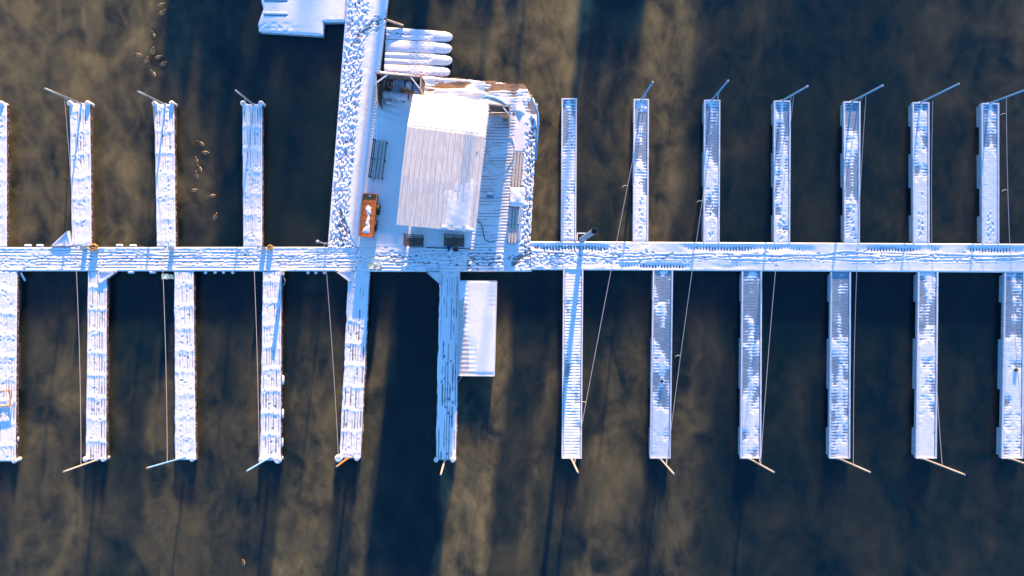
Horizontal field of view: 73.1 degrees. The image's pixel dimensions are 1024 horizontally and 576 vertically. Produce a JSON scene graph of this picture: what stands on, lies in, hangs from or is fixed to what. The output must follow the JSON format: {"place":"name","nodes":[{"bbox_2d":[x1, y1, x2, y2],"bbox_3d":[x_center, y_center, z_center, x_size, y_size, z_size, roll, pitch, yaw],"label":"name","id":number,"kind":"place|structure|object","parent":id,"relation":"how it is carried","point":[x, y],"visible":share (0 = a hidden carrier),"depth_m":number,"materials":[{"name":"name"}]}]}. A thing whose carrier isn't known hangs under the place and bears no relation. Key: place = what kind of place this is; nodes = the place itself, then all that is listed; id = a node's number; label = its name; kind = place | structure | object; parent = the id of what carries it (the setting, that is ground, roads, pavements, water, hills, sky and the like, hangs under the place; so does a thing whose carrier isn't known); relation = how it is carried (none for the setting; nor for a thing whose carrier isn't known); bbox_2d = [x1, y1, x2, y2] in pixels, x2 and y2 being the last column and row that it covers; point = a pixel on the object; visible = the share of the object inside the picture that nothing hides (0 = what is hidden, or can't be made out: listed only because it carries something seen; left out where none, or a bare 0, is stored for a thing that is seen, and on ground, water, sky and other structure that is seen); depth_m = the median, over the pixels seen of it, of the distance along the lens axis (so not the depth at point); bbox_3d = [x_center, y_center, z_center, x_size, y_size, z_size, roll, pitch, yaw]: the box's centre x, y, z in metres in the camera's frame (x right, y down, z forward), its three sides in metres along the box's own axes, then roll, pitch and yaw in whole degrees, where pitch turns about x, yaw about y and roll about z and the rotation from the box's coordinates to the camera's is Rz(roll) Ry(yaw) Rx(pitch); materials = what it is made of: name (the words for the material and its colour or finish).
{"place":"outdoors","nodes":[
{"label":"outdoors","id":0,"kind":"place"},
{"bbox_2d":[397,94,487,231],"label":"house","id":1,"kind":"structure","parent":0,"point":[441,174],"depth_m":50.08,"materials":[{"name":"white metal"}]},
{"bbox_2d":[0,0,1023,575],"bbox_3d":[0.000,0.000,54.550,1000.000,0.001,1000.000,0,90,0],"label":"water","id":2,"kind":"structure","parent":0,"point":[508,492],"depth_m":54.55,"materials":[{"name":"brown liquid"}]},
{"bbox_2d":[0,101,10,246],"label":"finger dock","id":3,"kind":"object","parent":2,"relation":"on","point":[5,174],"visible":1,"depth_m":53.96,"materials":[{"name":"white wood"}]},
{"bbox_2d":[0,271,21,462],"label":"finger dock","id":4,"kind":"object","parent":2,"relation":"on","point":[10,307],"visible":1,"depth_m":53.97,"materials":[{"name":"white wood"}]},
{"bbox_2d":[0,390,12,406],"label":"yellow frame","id":5,"kind":"object","parent":4,"relation":"on","point":[9,398],"visible":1,"depth_m":53.72,"materials":[{"name":"brown metal"}]},
{"bbox_2d":[44,88,82,104],"bbox_3d":[-34.001,-14.375,52.335,0.990,5.131,0.238,0,90,0],"label":"mooring pole","id":6,"kind":"object","parent":2,"relation":"in","point":[65,97],"visible":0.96,"depth_m":51.93,"materials":[{"name":"metal"}]},
{"bbox_2d":[64,98,80,422],"bbox_3d":[-33.045,-0.497,52.207,0.040,0.608,27.772,-2,90,0],"label":"cable","id":7,"kind":"object","parent":6,"relation":"attached to","point":[76,268],"visible":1,"depth_m":52.36,"materials":[{"name":"metal"}]},
{"bbox_2d":[67,101,94,245],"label":"finger dock","id":8,"kind":"object","parent":2,"relation":"on","point":[81,155],"visible":0.99,"depth_m":53.97,"materials":[{"name":"white wood"}]},
{"bbox_2d":[51,230,73,246],"bbox_3d":[-35.172,-3.861,54.020,1.656,0.340,1.278,0,90,0],"label":"corner gusset","id":9,"kind":"object","parent":8,"relation":"attached to","point":[64,239],"visible":1,"depth_m":53.92,"materials":[{"name":"grey wood"}]},
{"bbox_2d":[63,459,98,472],"bbox_3d":[-32.441,13.398,52.478,0.245,4.848,0.318,0,90,0],"label":"mooring pole","id":10,"kind":"object","parent":2,"relation":"in","point":[80,465],"visible":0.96,"depth_m":51.91,"materials":[{"name":"metal"}]},
{"bbox_2d":[83,271,109,461],"bbox_3d":[-32.513,6.115,54.295,1.914,1.010,14.855,0,90,0],"label":"finger dock","id":11,"kind":"object","parent":2,"relation":"on","point":[98,386],"visible":1,"depth_m":53.98,"materials":[{"name":"white wood"}]},
{"bbox_2d":[98,271,118,283],"bbox_3d":[-31.562,-0.801,54.020,1.500,0.340,1.102,0,90,0],"label":"corner gusset","id":12,"kind":"object","parent":11,"relation":"attached to","point":[103,276],"visible":1,"depth_m":53.91,"materials":[{"name":"grey wood"}]},
{"bbox_2d":[137,90,165,105],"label":"mooring pole","id":13,"kind":"object","parent":2,"relation":"in","point":[138,91],"visible":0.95,"depth_m":51.97,"materials":[{"name":"metal"}]},
{"bbox_2d":[152,99,167,460],"bbox_3d":[-26.433,-0.618,52.050,0.040,0.735,27.354,-3,90,0],"label":"cable","id":14,"kind":"object","parent":13,"relation":"attached to","point":[162,266],"visible":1,"depth_m":52.29,"materials":[{"name":"metal"}]},
{"bbox_2d":[152,101,178,246],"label":"finger dock","id":15,"kind":"object","parent":2,"relation":"on","point":[166,163],"visible":0.97,"depth_m":53.97,"materials":[{"name":"white wood"}]},
{"bbox_2d":[146,456,185,468],"bbox_3d":[-25.723,13.060,52.120,0.947,5.580,0.237,35,90,0],"label":"mooring pole","id":16,"kind":"object","parent":2,"relation":"in","point":[165,462],"visible":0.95,"depth_m":51.41,"materials":[{"name":"metal"}]},
{"bbox_2d":[0,247,357,270],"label":"walkway","id":17,"kind":"structure","parent":2,"relation":"on","point":[176,259],"depth_m":53.95,"materials":[{"name":"white snow"}]},
{"bbox_2d":[75,245,87,249],"bbox_3d":[-33.312,-3.094,53.485,0.414,1.030,0.360,0,90,0],"label":"power pedestal","id":18,"kind":"object","parent":17,"relation":"on","point":[78,247],"visible":0.92,"depth_m":53.05,"materials":[{"name":"white plastic"}]},
{"bbox_2d":[88,243,97,251],"bbox_3d":[-32.580,-3.153,53.800,0.665,0.361,0.675,0,90,0],"label":"rope coil","id":19,"kind":"object","parent":17,"relation":"on","point":[92,245],"visible":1,"depth_m":53.71,"materials":[{"name":"fabric"}]},
{"bbox_2d":[164,246,173,250],"bbox_3d":[-26.531,-3.062,53.485,0.414,1.030,0.360,0,90,0],"label":"power pedestal","id":20,"kind":"object","parent":17,"relation":"on","point":[169,248],"visible":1,"depth_m":53.18,"materials":[{"name":"white plastic"}]},
{"bbox_2d":[257,246,265,250],"bbox_3d":[-19.375,-3.062,53.485,0.414,1.030,0.360,0,90,0],"label":"power pedestal","id":21,"kind":"object","parent":17,"relation":"on","point":[262,248],"visible":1,"depth_m":53.05,"materials":[{"name":"white plastic"}]},
{"bbox_2d":[174,271,197,461],"bbox_3d":[-25.518,6.115,54.295,1.799,1.010,14.855,0,90,0],"label":"finger dock","id":22,"kind":"object","parent":2,"relation":"on","point":[186,428],"visible":0.98,"depth_m":53.96,"materials":[{"name":"white wood"}]},
{"bbox_2d":[162,274,172,278],"bbox_3d":[-26.656,-0.875,53.485,0.483,1.030,0.420,0,90,0],"label":"power pedestal","id":23,"kind":"object","parent":22,"relation":"on","point":[166,276],"visible":1,"depth_m":53.05,"materials":[{"name":"green plastic"}]},
{"bbox_2d":[235,90,254,105],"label":"mooring pole","id":24,"kind":"object","parent":2,"relation":"in","point":[245,98],"visible":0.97,"depth_m":52.31,"materials":[{"name":"metal"}]},
{"bbox_2d":[245,100,259,462],"bbox_3d":[-19.540,-0.597,52.129,0.040,0.792,27.535,-3,90,0],"label":"cable","id":25,"kind":"object","parent":24,"relation":"attached to","point":[254,272],"visible":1,"depth_m":52.38,"materials":[{"name":"metal"}]},
{"bbox_2d":[240,101,265,246],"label":"finger dock","id":26,"kind":"object","parent":2,"relation":"on","point":[253,127],"visible":0.97,"depth_m":53.97,"materials":[{"name":"white wood"}]},
{"bbox_2d":[246,456,270,471],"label":"mooring pole","id":27,"kind":"object","parent":2,"relation":"in","point":[266,459],"visible":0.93,"depth_m":51.48,"materials":[{"name":"metal"}]},
{"bbox_2d":[258,271,282,463],"bbox_3d":[-18.851,6.190,54.295,1.841,1.010,15.006,0,90,0],"label":"finger dock","id":28,"kind":"object","parent":2,"relation":"on","point":[271,381],"visible":0.99,"depth_m":53.97,"materials":[{"name":"white wood"}]},
{"bbox_2d":[276,271,284,274],"bbox_3d":[-17.906,-1.125,53.485,0.345,1.030,0.300,0,90,0],"label":"power pedestal","id":29,"kind":"object","parent":28,"relation":"on","point":[279,273],"visible":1,"depth_m":53.05,"materials":[{"name":"plastic"}]},
{"bbox_2d":[258,0,346,37],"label":"floating pad","id":30,"kind":"object","parent":2,"relation":"on","point":[307,18],"visible":1,"depth_m":53.95,"materials":[{"name":"white plastic"}]},
{"bbox_2d":[336,457,349,467],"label":"mooring pole","id":31,"kind":"object","parent":2,"relation":"in","point":[343,461],"visible":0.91,"depth_m":52.29,"materials":[{"name":"metal"}]},
{"bbox_2d":[335,271,370,461],"bbox_3d":[-12.365,6.130,54.295,2.087,1.010,15.014,3,90,0],"label":"finger dock","id":32,"kind":"object","parent":2,"relation":"on","point":[354,378],"visible":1,"depth_m":53.98,"materials":[{"name":"white wood"}]},
{"bbox_2d":[336,270,351,282],"bbox_3d":[-13.125,-0.847,54.020,1.375,0.340,1.068,0,90,0],"label":"corner gusset","id":33,"kind":"object","parent":32,"relation":"attached to","point":[347,275],"visible":1,"depth_m":53.91,"materials":[{"name":"grey wood"}]},
{"bbox_2d":[328,0,388,246],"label":"walkway","id":34,"kind":"structure","parent":2,"relation":"on","point":[364,34],"depth_m":53.92,"materials":[{"name":"white snow"}]},
{"bbox_2d":[316,240,327,245],"bbox_3d":[-14.469,-3.438,52.645,0.320,2.710,0.320,0,90,0],"label":"lamp post","id":35,"kind":"object","parent":34,"relation":"on","point":[325,243],"visible":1,"depth_m":52.83,"materials":[{"name":"metal"}]},
{"bbox_2d":[324,246,338,457],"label":"cable","id":36,"kind":"object","parent":35,"relation":"attached to","point":[332,351],"visible":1,"depth_m":52.74,"materials":[{"name":"metal"}]},
{"bbox_2d":[387,19,403,26],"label":"timber beam","id":37,"kind":"structure","parent":34,"relation":"attached to","point":[394,22],"depth_m":53.94,"materials":[{"name":"wood"}]},
{"bbox_2d":[384,64,449,76],"bbox_3d":[-7.444,-17.060,54.392,5.232,0.716,0.853,3,90,0],"label":"jet ski float","id":38,"kind":"object","parent":2,"relation":"on","point":[435,71],"visible":0.94,"depth_m":54.15,"materials":[{"name":"white plastic"}]},
{"bbox_2d":[384,52,451,65],"bbox_3d":[-7.346,-17.941,54.388,5.347,0.723,0.937,3,90,0],"label":"jet ski float","id":39,"kind":"object","parent":2,"relation":"on","point":[393,58],"visible":0.98,"depth_m":54.16,"materials":[{"name":"white plastic"}]},
{"bbox_2d":[385,39,451,54],"bbox_3d":[-7.336,-18.918,54.396,5.268,0.708,0.942,3,90,0],"label":"jet ski float","id":40,"kind":"object","parent":2,"relation":"on","point":[403,46],"visible":0.99,"depth_m":54.15,"materials":[{"name":"white plastic"}]},
{"bbox_2d":[386,27,452,42],"bbox_3d":[-7.290,-19.875,54.389,5.306,0.721,0.940,3,90,0],"label":"jet ski float","id":41,"kind":"object","parent":2,"relation":"on","point":[404,34],"visible":0.99,"depth_m":54.17,"materials":[{"name":"white plastic"}]},
{"bbox_2d":[440,459,445,475],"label":"mooring pole","id":42,"kind":"object","parent":2,"relation":"in","point":[444,460],"visible":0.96,"depth_m":51.81,"materials":[{"name":"wood"}]},
{"bbox_2d":[355,71,537,271],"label":"deck platform","id":43,"kind":"structure","parent":2,"relation":"in","point":[386,249],"depth_m":53.95,"materials":[{"name":"white wood"}]},
{"bbox_2d":[359,193,380,236],"bbox_3d":[-10.994,-5.588,53.542,1.529,1.104,3.383,0,90,0],"label":"cart","id":44,"kind":"object","parent":43,"relation":"on","point":[370,208],"visible":1,"depth_m":53.06,"materials":[{"name":"orange metal"}]},
{"bbox_2d":[368,264,374,269],"bbox_3d":[-10.812,-1.625,53.485,0.483,1.030,0.420,0,90,0],"label":"power pedestal","id":45,"kind":"object","parent":43,"relation":"on","point":[371,266],"visible":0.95,"depth_m":53.05,"materials":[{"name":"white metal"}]},
{"bbox_2d":[367,138,387,179],"bbox_3d":[-10.378,-9.950,53.547,1.125,0.919,3.050,7,90,0],"label":"bench","id":46,"kind":"object","parent":43,"relation":"on","point":[381,142],"visible":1,"depth_m":53.52,"materials":[{"name":"wood"}]},
{"bbox_2d":[375,265,381,269],"bbox_3d":[-10.312,-1.594,53.485,0.414,1.030,0.360,0,90,0],"label":"power pedestal","id":47,"kind":"object","parent":43,"relation":"on","point":[378,267],"visible":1,"depth_m":53.05,"materials":[{"name":"white plastic"}]},
{"bbox_2d":[380,78,392,90],"bbox_3d":[-9.713,-15.712,53.411,0.980,1.113,0.956,-29,90,0],"label":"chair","id":48,"kind":"object","parent":43,"relation":"on","point":[386,84],"visible":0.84,"depth_m":53.53,"materials":[{"name":"brown wood"}]},
{"bbox_2d":[386,98,393,104],"bbox_3d":[-9.439,-14.484,53.525,0.488,0.950,0.500,6,90,0],"label":"chair","id":49,"kind":"object","parent":43,"relation":"on","point":[389,101],"visible":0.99,"depth_m":53.40,"materials":[{"name":"plastic"}]},
{"bbox_2d":[382,91,408,101],"bbox_3d":[-8.995,-14.859,53.602,1.966,0.835,0.630,7,90,0],"label":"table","id":50,"kind":"object","parent":43,"relation":"on","point":[399,96],"visible":1,"depth_m":53.25,"materials":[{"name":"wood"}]},
{"bbox_2d":[390,87,400,92],"bbox_3d":[-9.000,-15.312,53.730,0.660,0.520,0.500,-29,90,0],"label":"crate","id":51,"kind":"object","parent":43,"relation":"on","point":[395,89],"visible":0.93,"depth_m":53.47,"materials":[{"name":"blue plastic"}]},
{"bbox_2d":[392,80,404,89],"bbox_3d":[-8.750,-15.753,53.620,0.900,0.720,0.546,5,90,0],"label":"storage box","id":52,"kind":"object","parent":43,"relation":"on","point":[400,84],"visible":0.99,"depth_m":53.30,"materials":[{"name":"blue plastic"}]},
{"bbox_2d":[374,72,424,109],"bbox_3d":[-8.573,-15.062,53.020,3.570,2.060,2.360,0,90,0],"label":"wooden frame","id":53,"kind":"object","parent":43,"relation":"on","point":[381,77],"visible":0.9,"depth_m":52.56,"materials":[{"name":"brown wood"}]},
{"bbox_2d":[405,81,412,90],"bbox_3d":[-7.938,-15.656,53.532,0.620,0.935,0.620,0,90,0],"label":"barrel","id":54,"kind":"object","parent":43,"relation":"on","point":[409,85],"visible":0.98,"depth_m":53.13,"materials":[{"name":"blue plastic"}]},
{"bbox_2d":[403,234,423,246],"bbox_3d":[-7.619,-3.702,53.547,1.550,0.917,0.961,3,90,0],"label":"bench","id":55,"kind":"object","parent":43,"relation":"on","point":[419,242],"visible":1,"depth_m":53.52,"materials":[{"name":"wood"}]},
{"bbox_2d":[413,84,419,93],"bbox_3d":[-7.375,-15.438,53.578,0.500,0.825,0.560,-3,90,0],"label":"bin","id":56,"kind":"object","parent":43,"relation":"on","point":[416,89],"visible":0.86,"depth_m":53.16,"materials":[{"name":"blue plastic"}]},
{"bbox_2d":[426,247,473,249],"bbox_3d":[-4.835,-3.096,53.895,3.684,0.071,0.086,2,90,0],"label":"hose","id":57,"kind":"object","parent":43,"relation":"on","point":[446,248],"visible":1,"depth_m":53.88,"materials":[{"name":"black rubber"}]},
{"bbox_2d":[444,233,463,246],"bbox_3d":[-4.494,-3.702,53.547,1.550,0.917,0.961,3,90,0],"label":"bench","id":58,"kind":"object","parent":43,"relation":"on","point":[459,242],"visible":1,"depth_m":53.52,"materials":[{"name":"wood"}]},
{"bbox_2d":[487,191,493,198],"bbox_3d":[-1.688,-7.250,53.780,0.550,0.400,0.500,3,90,0],"label":"storage box","id":59,"kind":"object","parent":43,"relation":"on","point":[490,194],"visible":1,"depth_m":53.62,"materials":[{"name":"white plastic"}]},
{"bbox_2d":[481,95,505,104],"bbox_3d":[-1.380,-14.517,53.108,1.953,0.494,0.451,14,90,0],"label":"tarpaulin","id":60,"kind":"object","parent":43,"relation":"on","point":[494,99],"visible":0.96,"depth_m":52.95,"materials":[{"name":"white plastic"}]},
{"bbox_2d":[484,145,507,175],"bbox_3d":[-1.310,-9.921,53.880,1.617,0.088,2.471,-15,90,0],"label":"hose","id":61,"kind":"object","parent":43,"relation":"on","point":[487,167],"visible":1,"depth_m":53.86,"materials":[{"name":"blue rubber"}]},
{"bbox_2d":[488,103,509,128],"bbox_3d":[-0.674,-13.500,53.020,2.169,2.060,1.037,42,90,0],"label":"lattice fence","id":62,"kind":"object","parent":43,"relation":"on","point":[500,108],"visible":1,"depth_m":52.56,"materials":[{"name":"grey wood"}]},
{"bbox_2d":[487,128,514,167],"bbox_3d":[-0.853,-10.904,53.880,2.209,0.088,3.065,0,90,0],"label":"hose","id":63,"kind":"object","parent":43,"relation":"on","point":[487,148],"visible":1,"depth_m":53.86,"materials":[{"name":"rubber"}]},
{"bbox_2d":[507,206,519,242],"bbox_3d":[0.103,-4.937,53.765,0.850,0.481,2.850,3,90,0],"label":"bench","id":64,"kind":"object","parent":43,"relation":"on","point":[513,219],"visible":1,"depth_m":53.52,"materials":[{"name":"wood"}]},
{"bbox_2d":[509,187,524,206],"bbox_3d":[0.406,-7.031,53.568,1.160,0.864,1.440,3,90,0],"label":"table","id":65,"kind":"object","parent":43,"relation":"on","point":[517,196],"visible":1,"depth_m":53.19,"materials":[{"name":"metal"}]},
{"bbox_2d":[511,151,523,186],"bbox_3d":[0.416,-9.187,53.766,0.874,0.481,2.750,5,90,0],"label":"bench","id":66,"kind":"object","parent":43,"relation":"on","point":[521,154],"visible":1,"depth_m":53.52,"materials":[{"name":"wood"}]},
{"bbox_2d":[532,98,538,159],"bbox_3d":[1.924,-12.376,53.788,0.488,0.305,4.798,-3,90,0],"label":"pipe","id":67,"kind":"object","parent":43,"relation":"attached to","point":[535,106],"visible":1,"depth_m":53.76,"materials":[{"name":"plastic"}]},
{"bbox_2d":[434,271,460,462],"bbox_3d":[-5.050,6.135,54.295,1.800,1.010,14.934,1,90,0],"label":"finger dock","id":68,"kind":"object","parent":2,"relation":"on","point":[447,417],"visible":1,"depth_m":53.99,"materials":[{"name":"blue wood"}]},
{"bbox_2d":[426,271,441,284],"bbox_3d":[-6.094,-0.749,54.020,1.312,0.340,1.122,0,90,0],"label":"corner gusset","id":69,"kind":"object","parent":68,"relation":"attached to","point":[437,276],"visible":1,"depth_m":53.91,"materials":[{"name":"grey wood"}]},
{"bbox_2d":[456,280,496,375],"bbox_3d":[-2.745,3.133,54.143,3.193,1.214,7.442,0,90,0],"label":"boat cover","id":70,"kind":"object","parent":2,"relation":"on","point":[476,325],"visible":1,"depth_m":53.56,"materials":[{"name":"white paint"}]},
{"bbox_2d":[561,98,576,240],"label":"finger dock","id":71,"kind":"object","parent":2,"relation":"on","point":[568,159],"visible":1,"depth_m":53.96,"materials":[{"name":"white"}]},
{"bbox_2d":[561,270,582,458],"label":"finger dock","id":72,"kind":"object","parent":2,"relation":"on","point":[572,351],"visible":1,"depth_m":53.96,"materials":[{"name":"white"}]},
{"bbox_2d":[570,458,578,473],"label":"mooring pole","id":73,"kind":"object","parent":2,"relation":"in","point":[571,459],"visible":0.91,"depth_m":51.52,"materials":[{"name":"metal"}]},
{"bbox_2d":[576,228,597,241],"bbox_3d":[5.405,-3.963,50.635,0.722,8.534,0.730,0,90,0],"label":"steel pile","id":74,"kind":"object","parent":2,"relation":"in","point":[589,234],"visible":0.95,"depth_m":49.56,"materials":[{"name":"grey metal"}]},
{"bbox_2d":[632,99,648,241],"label":"finger dock","id":75,"kind":"object","parent":2,"relation":"on","point":[640,173],"visible":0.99,"depth_m":53.97,"materials":[{"name":"white"}]},
{"bbox_2d":[640,81,653,100],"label":"mooring pole","id":76,"kind":"object","parent":2,"relation":"in","point":[644,94],"visible":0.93,"depth_m":51.49,"materials":[{"name":"metal"}]},
{"bbox_2d":[574,92,646,463],"bbox_3d":[7.198,-0.734,51.994,0.399,0.622,28.496,11,90,0],"label":"cable","id":77,"kind":"object","parent":76,"relation":"attached to","point":[610,273],"visible":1,"depth_m":52.14,"materials":[{"name":"metal"}]},
{"bbox_2d":[649,270,672,458],"bbox_3d":[11.656,5.969,54.348,1.625,0.904,14.707,1,90,0],"label":"finger dock","id":78,"kind":"object","parent":2,"relation":"on","point":[661,348],"visible":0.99,"depth_m":54.00,"materials":[{"name":"white"}]},
{"bbox_2d":[659,458,674,474],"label":"mooring pole","id":79,"kind":"object","parent":2,"relation":"in","point":[664,463],"visible":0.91,"depth_m":51.90,"materials":[{"name":"metal"}]},
{"bbox_2d":[666,94,718,464],"bbox_3d":[13.355,-0.731,51.982,0.405,0.598,28.299,8,90,0],"label":"cable","id":80,"kind":"object","parent":79,"relation":"attached to","point":[690,281],"visible":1,"depth_m":52.10,"materials":[{"name":"metal"}]},
{"bbox_2d":[701,100,719,241],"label":"finger dock","id":81,"kind":"object","parent":2,"relation":"on","point":[711,216],"visible":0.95,"depth_m":53.98,"materials":[{"name":"white"}]},
{"bbox_2d":[711,80,728,100],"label":"mooring pole","id":82,"kind":"object","parent":2,"relation":"in","point":[720,89],"visible":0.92,"depth_m":51.56,"materials":[{"name":"metal"}]},
{"bbox_2d":[738,271,761,458],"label":"finger dock","id":83,"kind":"object","parent":2,"relation":"on","point":[750,365],"visible":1,"depth_m":54.00,"materials":[{"name":"white"}]},
{"bbox_2d":[748,458,774,472],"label":"mooring pole","id":84,"kind":"object","parent":2,"relation":"in","point":[754,461],"visible":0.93,"depth_m":51.61,"materials":[{"name":"metal"}]},
{"bbox_2d":[760,95,793,463],"bbox_3d":[19.855,-0.645,51.968,0.040,0.571,27.870,5,90,0],"label":"cable","id":85,"kind":"object","parent":84,"relation":"attached to","point":[774,279],"visible":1,"depth_m":52.09,"materials":[{"name":"metal"}]},
{"bbox_2d":[530,241,1023,272],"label":"walkway","id":86,"kind":"structure","parent":2,"relation":"on","point":[799,257],"depth_m":53.92,"materials":[{"name":"white snow"}]},
{"bbox_2d":[771,100,790,242],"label":"finger dock","id":87,"kind":"object","parent":2,"relation":"on","point":[780,116],"visible":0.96,"depth_m":53.99,"materials":[{"name":"white plastic"}]},
{"bbox_2d":[781,85,807,102],"bbox_3d":[21.335,-14.480,52.190,0.818,5.426,0.299,16,90,0],"label":"mooring pole","id":88,"kind":"object","parent":2,"relation":"in","point":[791,95],"visible":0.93,"depth_m":51.78,"materials":[{"name":"metal"}]},
{"bbox_2d":[826,272,850,458],"bbox_3d":[25.594,6.031,54.347,1.687,0.906,14.562,0,90,0],"label":"finger dock","id":89,"kind":"object","parent":2,"relation":"on","point":[838,384],"visible":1,"depth_m":54.00,"materials":[{"name":"white wood"}]},
{"bbox_2d":[840,101,860,242],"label":"finger dock","id":90,"kind":"object","parent":2,"relation":"on","point":[850,117],"visible":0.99,"depth_m":54.00,"materials":[{"name":"white plastic"}]},
{"bbox_2d":[837,458,870,472],"bbox_3d":[25.516,13.252,52.136,0.230,5.532,0.354,15,90,0],"label":"mooring pole","id":91,"kind":"object","parent":2,"relation":"in","point":[854,465],"visible":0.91,"depth_m":51.54,"materials":[{"name":"metal"}]},
{"bbox_2d":[851,84,883,102],"bbox_3d":[26.724,-14.531,52.161,0.686,5.479,0.238,0,90,0],"label":"mooring pole","id":92,"kind":"object","parent":2,"relation":"in","point":[865,94],"visible":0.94,"depth_m":51.73,"materials":[{"name":"metal"}]},
{"bbox_2d":[853,99,865,463],"bbox_3d":[26.025,-0.637,51.977,0.040,0.547,27.768,2,90,0],"label":"cable","id":93,"kind":"object","parent":92,"relation":"attached to","point":[855,299],"visible":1,"depth_m":52.04,"materials":[{"name":"metal"}]},
{"bbox_2d":[908,102,929,242],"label":"finger dock","id":94,"kind":"object","parent":2,"relation":"on","point":[919,163],"visible":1,"depth_m":53.96,"materials":[{"name":"white plastic"}]},
{"bbox_2d":[911,272,937,458],"bbox_3d":[32.375,6.031,54.347,1.750,0.906,14.562,0,90,0],"label":"finger dock","id":95,"kind":"object","parent":2,"relation":"on","point":[924,384],"visible":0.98,"depth_m":53.97,"materials":[{"name":"white wood"}]},
{"bbox_2d":[919,83,959,102],"bbox_3d":[31.875,-14.503,52.116,0.238,5.572,0.306,0,90,0],"label":"mooring pole","id":96,"kind":"object","parent":2,"relation":"in","point":[939,92],"visible":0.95,"depth_m":51.44,"materials":[{"name":"metal"}]},
{"bbox_2d":[921,458,964,475],"bbox_3d":[32.162,13.312,52.117,0.436,5.574,0.238,0,90,0],"label":"mooring pole","id":97,"kind":"object","parent":2,"relation":"in","point":[943,466],"visible":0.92,"depth_m":51.49,"materials":[{"name":"metal"}]},
{"bbox_2d":[931,102,941,458],"bbox_3d":[32.042,-0.437,52.200,0.040,1.034,27.513,-1,90,0],"label":"cable","id":98,"kind":"object","parent":97,"relation":"attached to","point":[932,271],"visible":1,"depth_m":52.57,"materials":[{"name":"metal"}]},
{"bbox_2d":[976,103,998,243],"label":"finger dock","id":99,"kind":"object","parent":2,"relation":"on","point":[987,119],"visible":1,"depth_m":53.96,"materials":[{"name":"white plastic"}]},
{"bbox_2d":[987,90,1023,104],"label":"mooring pole","id":100,"kind":"object","parent":2,"relation":"in","point":[1005,97],"visible":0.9,"depth_m":52.09,"materials":[{"name":"metal"}]},
{"bbox_2d":[996,273,1023,458],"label":"finger dock","id":101,"kind":"object","parent":2,"relation":"on","point":[1009,438],"visible":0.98,"depth_m":53.98,"materials":[{"name":"white wood"}]},
{"bbox_2d":[1008,458,1023,463],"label":"mooring pole","id":102,"kind":"object","parent":2,"relation":"in","point":[1016,460],"visible":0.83,"depth_m":53.18,"materials":[{"name":"wood"}]},
{"bbox_2d":[1001,98,1023,438],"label":"cable","id":103,"kind":"object","parent":102,"relation":"attached to","point":[1010,255],"visible":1,"depth_m":52.67,"materials":[{"name":"metal"}]}
]}

